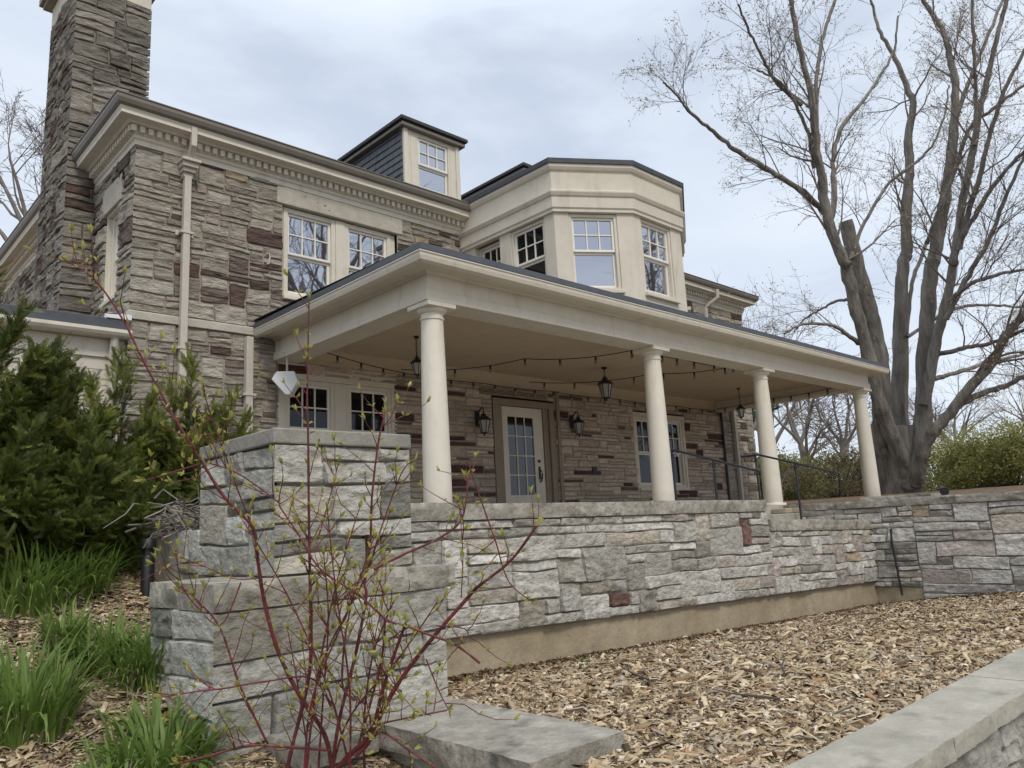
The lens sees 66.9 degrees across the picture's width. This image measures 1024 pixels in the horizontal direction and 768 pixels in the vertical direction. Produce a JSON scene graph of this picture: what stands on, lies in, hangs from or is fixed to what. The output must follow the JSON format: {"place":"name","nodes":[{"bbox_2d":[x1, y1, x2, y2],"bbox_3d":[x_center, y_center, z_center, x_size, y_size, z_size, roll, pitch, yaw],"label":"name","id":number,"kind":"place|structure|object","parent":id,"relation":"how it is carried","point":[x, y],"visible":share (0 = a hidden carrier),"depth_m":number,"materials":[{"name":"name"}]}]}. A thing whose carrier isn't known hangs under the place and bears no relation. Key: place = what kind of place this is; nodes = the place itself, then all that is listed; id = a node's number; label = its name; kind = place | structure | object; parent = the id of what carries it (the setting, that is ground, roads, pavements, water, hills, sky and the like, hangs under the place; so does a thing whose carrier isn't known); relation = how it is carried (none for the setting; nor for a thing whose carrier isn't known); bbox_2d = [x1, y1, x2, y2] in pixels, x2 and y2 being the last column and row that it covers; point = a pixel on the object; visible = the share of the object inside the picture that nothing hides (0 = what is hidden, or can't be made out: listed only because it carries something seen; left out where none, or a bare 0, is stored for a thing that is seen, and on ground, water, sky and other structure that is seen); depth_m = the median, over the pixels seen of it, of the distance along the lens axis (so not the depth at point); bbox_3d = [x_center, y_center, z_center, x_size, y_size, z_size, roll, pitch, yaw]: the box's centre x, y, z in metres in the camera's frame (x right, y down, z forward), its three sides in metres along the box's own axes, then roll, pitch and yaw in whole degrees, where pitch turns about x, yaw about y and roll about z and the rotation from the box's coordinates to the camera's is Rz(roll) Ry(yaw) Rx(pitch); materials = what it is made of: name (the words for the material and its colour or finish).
{"place":"outdoors","nodes":[
{"label":"outdoors","id":0,"kind":"place"},
{"bbox_2d":[0,72,45,240],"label":"bare tree","id":1,"kind":"object","parent":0,"point":[17,214],"visible":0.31,"depth_m":23.53,"materials":[{"name":"grey plant"}]},
{"bbox_2d":[0,485,1023,767],"bbox_3d":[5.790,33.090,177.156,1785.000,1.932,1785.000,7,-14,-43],"label":"ground","id":2,"kind":"structure","parent":0,"point":[960,491],"depth_m":5.42,"materials":[{"name":"soil"}]},
{"bbox_2d":[0,260,83,526],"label":"yew","id":3,"kind":"object","parent":2,"relation":"on","point":[17,391],"visible":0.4,"depth_m":6.39,"materials":[{"name":"green plant"}]},
{"bbox_2d":[0,397,98,580],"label":"yew","id":4,"kind":"object","parent":2,"relation":"on","point":[21,472],"visible":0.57,"depth_m":5.64,"materials":[{"name":"green plant"}]},
{"bbox_2d":[17,590,115,656],"bbox_3d":[-2.798,1.508,4.823,0.617,0.432,0.679,7,-14,-43],"label":"daylily","id":5,"kind":"object","parent":2,"relation":"on","point":[57,630],"visible":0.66,"depth_m":4.75,"materials":[{"name":"green plant"}]},
{"bbox_2d":[1,358,149,498],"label":"yew","id":6,"kind":"object","parent":2,"relation":"on","point":[64,432],"visible":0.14,"depth_m":6.79,"materials":[{"name":"green plant"}]},
{"bbox_2d":[0,414,190,579],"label":"yew","id":7,"kind":"object","parent":2,"relation":"on","point":[98,481],"visible":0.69,"depth_m":5.94,"materials":[{"name":"green plant"}]},
{"bbox_2d":[70,346,198,532],"bbox_3d":[-4.154,0.638,7.705,1.885,2.220,2.062,7,-14,-43],"label":"juniper","id":8,"kind":"object","parent":2,"relation":"on","point":[146,429],"visible":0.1,"depth_m":7.80,"materials":[{"name":"green plant"}]},
{"bbox_2d":[118,342,260,531],"bbox_3d":[-3.436,0.645,8.105,1.972,2.158,2.126,7,-14,-43],"label":"juniper","id":9,"kind":"object","parent":2,"relation":"on","point":[189,489],"visible":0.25,"depth_m":8.09,"materials":[{"name":"green plant"}]},
{"bbox_2d":[0,554,414,767],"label":"wood chips","id":10,"kind":"object","parent":2,"relation":"on","point":[17,757],"visible":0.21,"depth_m":4.36,"materials":[{"name":"brown wood"}]},
{"bbox_2d":[0,529,114,620],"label":"daylily","id":11,"kind":"object","parent":10,"relation":"on","point":[35,594],"visible":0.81,"depth_m":5.15,"materials":[{"name":"green plant"}]},
{"bbox_2d":[0,617,135,750],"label":"daylily","id":12,"kind":"object","parent":10,"relation":"on","point":[24,691],"visible":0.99,"depth_m":3.99,"materials":[{"name":"green plant"}]},
{"bbox_2d":[15,533,140,602],"bbox_3d":[-3.181,1.306,5.686,1.096,0.625,1.064,7,-14,-43],"label":"daylily","id":13,"kind":"object","parent":10,"relation":"on","point":[89,582],"visible":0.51,"depth_m":5.53,"materials":[{"name":"green plant"}]},
{"bbox_2d":[43,602,148,673],"bbox_3d":[-2.564,1.575,4.772,0.698,0.414,0.759,7,-14,-43],"label":"daylily","id":14,"kind":"object","parent":10,"relation":"on","point":[85,638],"visible":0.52,"depth_m":4.66,"materials":[{"name":"green plant"}]},
{"bbox_2d":[61,599,166,699],"bbox_3d":[-2.240,1.598,4.698,0.948,0.592,0.819,7,-14,-43],"label":"daylily","id":15,"kind":"object","parent":10,"relation":"on","point":[139,665],"visible":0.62,"depth_m":4.52,"materials":[{"name":"green plant"}]},
{"bbox_2d":[64,727,185,767],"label":"daylily","id":16,"kind":"object","parent":10,"relation":"on","point":[104,763],"visible":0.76,"depth_m":3.67,"materials":[{"name":"green plant"}]},
{"bbox_2d":[140,538,156,596],"bbox_3d":[-2.721,1.379,5.790,0.105,0.438,0.105,7,-14,-43],"label":"path light","id":17,"kind":"object","parent":10,"relation":"on","point":[148,548],"visible":0.86,"depth_m":5.76,"materials":[{"name":"black metal"}]},
{"bbox_2d":[64,675,264,767],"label":"daylily","id":18,"kind":"object","parent":10,"relation":"on","point":[154,735],"visible":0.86,"depth_m":3.94,"materials":[{"name":"green plant"}]},
{"bbox_2d":[23,223,543,767],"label":"dogwood bush","id":19,"kind":"object","parent":2,"relation":"on","point":[369,735],"visible":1,"depth_m":3.75,"materials":[{"name":"red plant"}]},
{"bbox_2d":[131,428,455,763],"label":"stone pier","id":20,"kind":"structure","parent":2,"relation":"on","point":[218,539],"depth_m":4.76,"materials":[{"name":"grey stone"}]},
{"bbox_2d":[103,485,205,547],"bbox_3d":[-2.617,1.044,6.033,1.037,0.564,1.843,4,-12,-31],"label":"brush pile","id":21,"kind":"object","parent":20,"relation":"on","point":[174,519],"visible":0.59,"depth_m":5.83,"materials":[{"name":"grey plant"}]},
{"bbox_2d":[264,694,624,767],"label":"stone slab","id":22,"kind":"object","parent":2,"relation":"on","point":[464,736],"visible":0.69,"depth_m":3.98,"materials":[{"name":"stone"}]},
{"bbox_2d":[0,0,889,513],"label":"stone house","id":23,"kind":"structure","parent":2,"relation":"on","point":[388,242],"depth_m":12.08,"materials":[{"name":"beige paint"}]},
{"bbox_2d":[99,214,118,309],"bbox_3d":[-5.502,-1.768,10.838,0.268,1.381,0.646,7,-14,-43],"label":"window","id":24,"kind":"structure","parent":23,"relation":"in","point":[115,232],"depth_m":11.00,"materials":[{"name":"beige paint"}]},
{"bbox_2d":[272,352,299,397],"bbox_3d":[-3.194,-0.134,10.961,0.357,0.629,0.238,-2,-11,-7],"label":"loudspeaker","id":25,"kind":"object","parent":23,"relation":"attached to","point":[291,379],"visible":0.88,"depth_m":10.83,"materials":[{"name":"white plastic"}]},
{"bbox_2d":[282,207,335,301],"bbox_3d":[-3.143,-1.937,12.024,0.960,1.483,0.251,7,-14,-43],"label":"window","id":26,"kind":"structure","parent":23,"relation":"in","point":[311,237],"depth_m":12.06,"materials":[{"name":"glass"}]},
{"bbox_2d":[285,380,334,430],"bbox_3d":[-3.037,0.724,11.526,0.825,1.547,0.149,7,-14,-43],"label":"window","id":27,"kind":"structure","parent":23,"relation":"in","point":[321,403],"depth_m":11.64,"materials":[{"name":"beige paint"}]},
{"bbox_2d":[345,223,390,276],"bbox_3d":[-2.405,-1.866,12.788,0.892,1.419,0.149,7,-14,-43],"label":"window","id":28,"kind":"structure","parent":23,"relation":"in","point":[364,247],"depth_m":12.79,"materials":[{"name":"glass"}]},
{"bbox_2d":[346,385,391,433],"bbox_3d":[-2.281,0.816,12.230,0.824,1.547,0.149,7,-14,-43],"label":"window","id":29,"kind":"structure","parent":23,"relation":"in","point":[356,403],"depth_m":12.29,"materials":[{"name":"beige paint"}]},
{"bbox_2d":[410,336,420,377],"bbox_3d":[-1.363,-0.386,11.096,0.200,0.610,0.200,7,-14,-43],"label":"hanging lantern","id":30,"kind":"object","parent":23,"relation":"hanging from","point":[415,363],"visible":0.98,"depth_m":11.03,"materials":[{"name":"black metal"}]},
{"bbox_2d":[475,407,490,435],"bbox_3d":[-0.510,0.657,13.599,0.265,0.530,0.319,7,-14,-43],"label":"wall lantern","id":31,"kind":"object","parent":23,"relation":"attached to","point":[482,422],"depth_m":13.53,"materials":[{"name":"black metal"}]},
{"bbox_2d":[479,241,500,262],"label":"window","id":32,"kind":"structure","parent":23,"relation":"in","point":[491,252],"depth_m":13.79,"materials":[{"name":"glass"}]},
{"bbox_2d":[401,350,633,377],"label":"string lights","id":33,"kind":"object","parent":23,"relation":"hanging from","point":[525,365],"visible":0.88,"depth_m":12.48,"materials":[{"name":"black metal"}]},
{"bbox_2d":[327,352,715,414],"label":"string lights","id":34,"kind":"object","parent":23,"relation":"attached to","point":[473,385],"visible":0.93,"depth_m":14.14,"materials":[{"name":"black metal"}]},
{"bbox_2d":[502,406,546,502],"bbox_3d":[0.243,1.444,14.403,1.054,2.040,0.129,7,-14,-43],"label":"door","id":35,"kind":"structure","parent":23,"relation":"in","point":[524,466],"depth_m":14.45,"materials":[{"name":"beige paint"}]},
{"bbox_2d":[511,219,546,274],"bbox_3d":[0.344,-2.012,12.921,0.149,1.292,0.804,7,-14,-43],"label":"window","id":36,"kind":"structure","parent":23,"relation":"in","point":[528,242],"depth_m":12.96,"materials":[{"name":"glass"}]},
{"bbox_2d":[569,411,584,436],"bbox_3d":[1.294,0.793,15.300,0.265,0.530,0.319,7,-14,-43],"label":"wall lantern","id":37,"kind":"object","parent":23,"relation":"attached to","point":[577,425],"depth_m":15.23,"materials":[{"name":"black metal"}]},
{"bbox_2d":[568,214,625,293],"bbox_3d":[1.336,-2.097,12.564,0.881,1.356,0.234,-1,-11,-10],"label":"window","id":38,"kind":"structure","parent":23,"relation":"in","point":[595,262],"depth_m":12.61,"materials":[{"name":"glass"}]},
{"bbox_2d":[597,367,612,401],"bbox_3d":[1.687,0.010,14.018,0.297,0.630,0.297,7,-14,-43],"label":"hanging lantern","id":39,"kind":"object","parent":23,"relation":"hanging from","point":[604,384],"visible":1,"depth_m":13.94,"materials":[{"name":"black metal"}]},
{"bbox_2d":[532,368,726,389],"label":"string lights","id":40,"kind":"object","parent":23,"relation":"hanging from","point":[634,382],"visible":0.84,"depth_m":14.18,"materials":[{"name":"black metal"}]},
{"bbox_2d":[635,416,651,490],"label":"window","id":41,"kind":"structure","parent":23,"relation":"in","point":[641,427],"depth_m":17.02,"materials":[{"name":"glass"}]},
{"bbox_2d":[640,219,680,303],"bbox_3d":[2.435,-2.055,13.096,0.915,1.356,0.234,7,-14,-43],"label":"window","id":42,"kind":"structure","parent":23,"relation":"in","point":[659,281],"depth_m":13.18,"materials":[{"name":"glass"}]},
{"bbox_2d":[667,419,689,490],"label":"window","id":43,"kind":"structure","parent":23,"relation":"in","point":[674,426],"depth_m":17.87,"materials":[{"name":"glass"}]},
{"bbox_2d":[661,355,734,372],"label":"string lights","id":44,"kind":"object","parent":23,"relation":"hanging from","point":[694,367],"visible":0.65,"depth_m":13.30,"materials":[{"name":"black plastic"}]},
{"bbox_2d":[736,388,744,418],"bbox_3d":[5.011,0.432,17.030,0.213,0.699,0.213,7,-14,-43],"label":"hanging lantern","id":45,"kind":"object","parent":23,"relation":"hanging from","point":[740,409],"visible":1,"depth_m":16.96,"materials":[{"name":"black metal"}]},
{"bbox_2d":[717,388,831,412],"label":"string lights","id":46,"kind":"object","parent":23,"relation":"attached to","point":[809,397],"visible":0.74,"depth_m":17.52,"materials":[{"name":"black plastic"}]},
{"bbox_2d":[411,500,878,676],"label":"retaining wall","id":47,"kind":"structure","parent":2,"relation":"on","point":[594,576],"depth_m":7.83,"materials":[{"name":"stone"}]},
{"bbox_2d":[351,591,1023,767],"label":"wood chips","id":48,"kind":"object","parent":2,"relation":"on","point":[595,708],"visible":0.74,"depth_m":5.02,"materials":[{"name":"brown wood"}]},
{"bbox_2d":[579,656,589,667],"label":"weed","id":49,"kind":"object","parent":48,"relation":"on","point":[581,661],"visible":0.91,"depth_m":6.07,"materials":[{"name":"plant"}]},
{"bbox_2d":[617,664,649,680],"bbox_3d":[0.836,1.991,5.356,0.028,0.052,0.426,1,-11,-20],"label":"stick","id":50,"kind":"object","parent":48,"relation":"on","point":[645,678],"visible":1,"depth_m":5.29,"materials":[{"name":"wood"}]},
{"bbox_2d":[447,591,1023,686],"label":"leaf litter","id":51,"kind":"object","parent":48,"relation":"on","point":[561,659],"visible":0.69,"depth_m":7.58,"materials":[{"name":"brown wood"}]},
{"bbox_2d":[712,689,779,699],"bbox_3d":[1.345,1.787,4.465,0.375,0.052,0.024,-7,-11,22],"label":"stick","id":52,"kind":"object","parent":48,"relation":"on","point":[766,697],"visible":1,"depth_m":4.44,"materials":[{"name":"wood"}]},
{"bbox_2d":[722,638,780,640],"bbox_3d":[2.080,2.223,6.746,0.511,0.052,0.024,-3,-10,-1],"label":"stick","id":53,"kind":"object","parent":48,"relation":"on","point":[753,639],"visible":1,"depth_m":6.75,"materials":[{"name":"brown wood"}]},
{"bbox_2d":[781,652,785,674],"bbox_3d":[1.845,1.898,5.279,0.031,0.052,0.579,-6,-11,18],"label":"stick","id":54,"kind":"object","parent":48,"relation":"on","point":[782,668],"visible":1,"depth_m":5.20,"materials":[{"name":"wood"}]},
{"bbox_2d":[837,612,876,614],"bbox_3d":[3.955,2.647,8.932,0.647,0.052,0.028,2,-11,-23],"label":"stick","id":55,"kind":"object","parent":48,"relation":"on","point":[858,613],"visible":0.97,"depth_m":8.96,"materials":[{"name":"brown wood"}]},
{"bbox_2d":[869,614,889,626],"bbox_3d":[3.603,2.317,7.594,0.030,0.052,0.681,-12,-14,40],"label":"stick","id":56,"kind":"object","parent":48,"relation":"on","point":[878,621],"visible":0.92,"depth_m":7.56,"materials":[{"name":"wood"}]},
{"bbox_2d":[751,403,782,421],"bbox_3d":[7.285,1.243,25.723,3.342,5.846,3.617,7,-14,-43],"label":"pine tree","id":57,"kind":"object","parent":2,"relation":"on","point":[772,408],"visible":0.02,"depth_m":25.43,"materials":[{"name":"green plant"}]},
{"bbox_2d":[760,445,798,499],"bbox_3d":[5.327,1.861,14.842,1.022,1.730,0.996,1,-11,-22],"label":"sapling","id":58,"kind":"object","parent":2,"relation":"on","point":[784,477],"visible":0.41,"depth_m":14.79,"materials":[{"name":"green plant"}]},
{"bbox_2d":[757,454,806,500],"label":"hedge shrub","id":59,"kind":"object","parent":2,"relation":"on","point":[788,497],"visible":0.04,"depth_m":24.42,"materials":[{"name":"green plant"}]},
{"bbox_2d":[715,273,860,430],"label":"bare tree","id":60,"kind":"object","parent":2,"relation":"on","point":[755,425],"visible":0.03,"depth_m":41.61,"materials":[{"name":"brown plant"}]},
{"bbox_2d":[745,308,831,444],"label":"bare tree","id":61,"kind":"object","parent":2,"relation":"on","point":[780,432],"visible":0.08,"depth_m":47.69,"materials":[{"name":"brown plant"}]},
{"bbox_2d":[757,443,827,463],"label":"spring bush","id":62,"kind":"object","parent":2,"relation":"on","point":[791,456],"visible":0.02,"depth_m":36.14,"materials":[{"name":"green plant"}]},
{"bbox_2d":[767,508,820,519],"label":"garden stairs","id":63,"kind":"structure","parent":2,"relation":"on","point":[793,514],"depth_m":12.54,"materials":[{"name":"stone"}]},
{"bbox_2d":[670,449,759,499],"bbox_3d":[2.792,1.451,11.031,0.075,1.156,1.673,7,-14,-43],"label":"handrail","id":64,"kind":"object","parent":63,"relation":"on","point":[713,463],"visible":0.73,"depth_m":10.99,"materials":[{"name":"metal"}]},
{"bbox_2d":[741,454,838,519],"bbox_3d":[4.550,1.664,12.671,0.075,1.156,1.673,7,-14,-43],"label":"handrail","id":65,"kind":"object","parent":63,"relation":"on","point":[796,476],"visible":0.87,"depth_m":12.62,"materials":[{"name":"metal"}]},
{"bbox_2d":[757,450,842,498],"bbox_3d":[9.918,3.486,28.210,4.250,2.464,3.838,7,-14,-43],"label":"hedge shrub","id":66,"kind":"object","parent":2,"relation":"on","point":[796,460],"visible":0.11,"depth_m":27.15,"materials":[{"name":"green plant"}]},
{"bbox_2d":[612,0,1023,494],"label":"maple tree","id":67,"kind":"object","parent":2,"relation":"on","point":[902,448],"visible":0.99,"depth_m":20.45,"materials":[{"name":"grey plant"}]},
{"bbox_2d":[782,447,855,482],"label":"spring bush","id":68,"kind":"object","parent":2,"relation":"on","point":[818,454],"visible":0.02,"depth_m":40.42,"materials":[{"name":"green plant"}]},
{"bbox_2d":[772,393,868,473],"bbox_3d":[12.924,1.976,34.209,6.493,7.190,6.165,7,-14,-43],"label":"bare tree","id":69,"kind":"object","parent":2,"relation":"on","point":[793,432],"visible":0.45,"depth_m":33.59,"materials":[{"name":"grey plant"}]},
{"bbox_2d":[782,446,863,499],"bbox_3d":[9.739,2.704,23.026,3.574,1.872,3.662,7,-14,-43],"label":"russet bush","id":70,"kind":"object","parent":2,"relation":"on","point":[853,485],"visible":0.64,"depth_m":22.70,"materials":[{"name":"green plant"}]},
{"bbox_2d":[789,460,862,497],"bbox_3d":[13.156,4.397,33.843,4.718,2.284,5.007,7,-14,-43],"label":"russet bush","id":71,"kind":"object","parent":2,"relation":"on","point":[834,479],"visible":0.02,"depth_m":32.97,"materials":[{"name":"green plant"}]},
{"bbox_2d":[777,358,890,479],"bbox_3d":[16.838,2.591,39.953,7.142,7.909,6.781,-6,-11,16],"label":"bare tree","id":72,"kind":"object","parent":2,"relation":"on","point":[842,446],"visible":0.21,"depth_m":39.82,"materials":[{"name":"brown plant"}]},
{"bbox_2d":[821,465,863,497],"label":"russet bush","id":73,"kind":"object","parent":2,"relation":"on","point":[861,494],"visible":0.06,"depth_m":25.50,"materials":[{"name":"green plant"}]},
{"bbox_2d":[766,491,1023,602],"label":"retaining wall","id":74,"kind":"structure","parent":2,"relation":"on","point":[936,546],"depth_m":11.20,"materials":[{"name":"stone"}]},
{"bbox_2d":[860,493,940,500],"bbox_3d":[6.192,1.841,12.305,0.624,0.153,1.062,7,-14,-43],"label":"flat stone","id":75,"kind":"object","parent":74,"relation":"on","point":[896,496],"visible":0.33,"depth_m":12.09,"materials":[{"name":"grey stone"}]},
{"bbox_2d":[939,486,948,494],"bbox_3d":[6.363,1.576,11.435,0.126,0.149,0.210,-7,-11,19],"label":"spotlight","id":76,"kind":"object","parent":74,"relation":"on","point":[943,490],"visible":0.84,"depth_m":11.35,"materials":[{"name":"black metal"}]},
{"bbox_2d":[784,647,1023,767],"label":"garden wall","id":77,"kind":"structure","parent":2,"relation":"on","point":[975,719],"depth_m":3.76,"materials":[{"name":"stone"}]},
{"bbox_2d":[851,390,960,449],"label":"bare tree","id":78,"kind":"object","parent":2,"relation":"on","point":[914,410],"visible":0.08,"depth_m":59.41,"materials":[{"name":"brown plant"}]},
{"bbox_2d":[853,351,1010,450],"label":"bare tree","id":79,"kind":"object","parent":2,"relation":"on","point":[954,421],"visible":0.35,"depth_m":51.27,"materials":[{"name":"brown plant"}]},
{"bbox_2d":[924,423,1000,491],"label":"spring bush","id":80,"kind":"object","parent":2,"relation":"on","point":[943,438],"visible":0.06,"depth_m":40.33,"materials":[{"name":"green plant"}]},
{"bbox_2d":[922,441,1016,491],"bbox_3d":[16.092,3.217,28.327,4.571,2.433,4.171,7,-14,-43],"label":"hedge shrub","id":81,"kind":"object","parent":2,"relation":"on","point":[944,464],"visible":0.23,"depth_m":27.87,"materials":[{"name":"green plant"}]},
{"bbox_2d":[923,408,1023,490],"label":"spring bush","id":82,"kind":"object","parent":2,"relation":"on","point":[997,429],"visible":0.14,"depth_m":38.26,"materials":[{"name":"green plant"}]},
{"bbox_2d":[936,434,1023,489],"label":"hedge shrub","id":83,"kind":"object","parent":2,"relation":"on","point":[962,453],"visible":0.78,"depth_m":26.24,"materials":[{"name":"green plant"}]},
{"bbox_2d":[936,412,1023,480],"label":"spring bush","id":84,"kind":"object","parent":2,"relation":"on","point":[973,426],"visible":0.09,"depth_m":40.73,"materials":[{"name":"green plant"}]},
{"bbox_2d":[967,356,1023,430],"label":"bare tree","id":85,"kind":"object","parent":2,"relation":"on","point":[1020,414],"visible":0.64,"depth_m":57.80,"materials":[{"name":"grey plant"}]},
{"bbox_2d":[980,423,1023,472],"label":"hedge shrub","id":86,"kind":"object","parent":2,"relation":"on","point":[1018,453],"visible":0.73,"depth_m":25.67,"materials":[{"name":"green plant"}]},
{"bbox_2d":[994,340,1023,402],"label":"bare tree","id":87,"kind":"object","parent":2,"relation":"on","point":[1015,376],"visible":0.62,"depth_m":47.31,"materials":[{"name":"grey plant"}]},
{"bbox_2d":[0,0,1023,491],"label":"sky","id":88,"kind":"structure","parent":0,"point":[530,82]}
]}

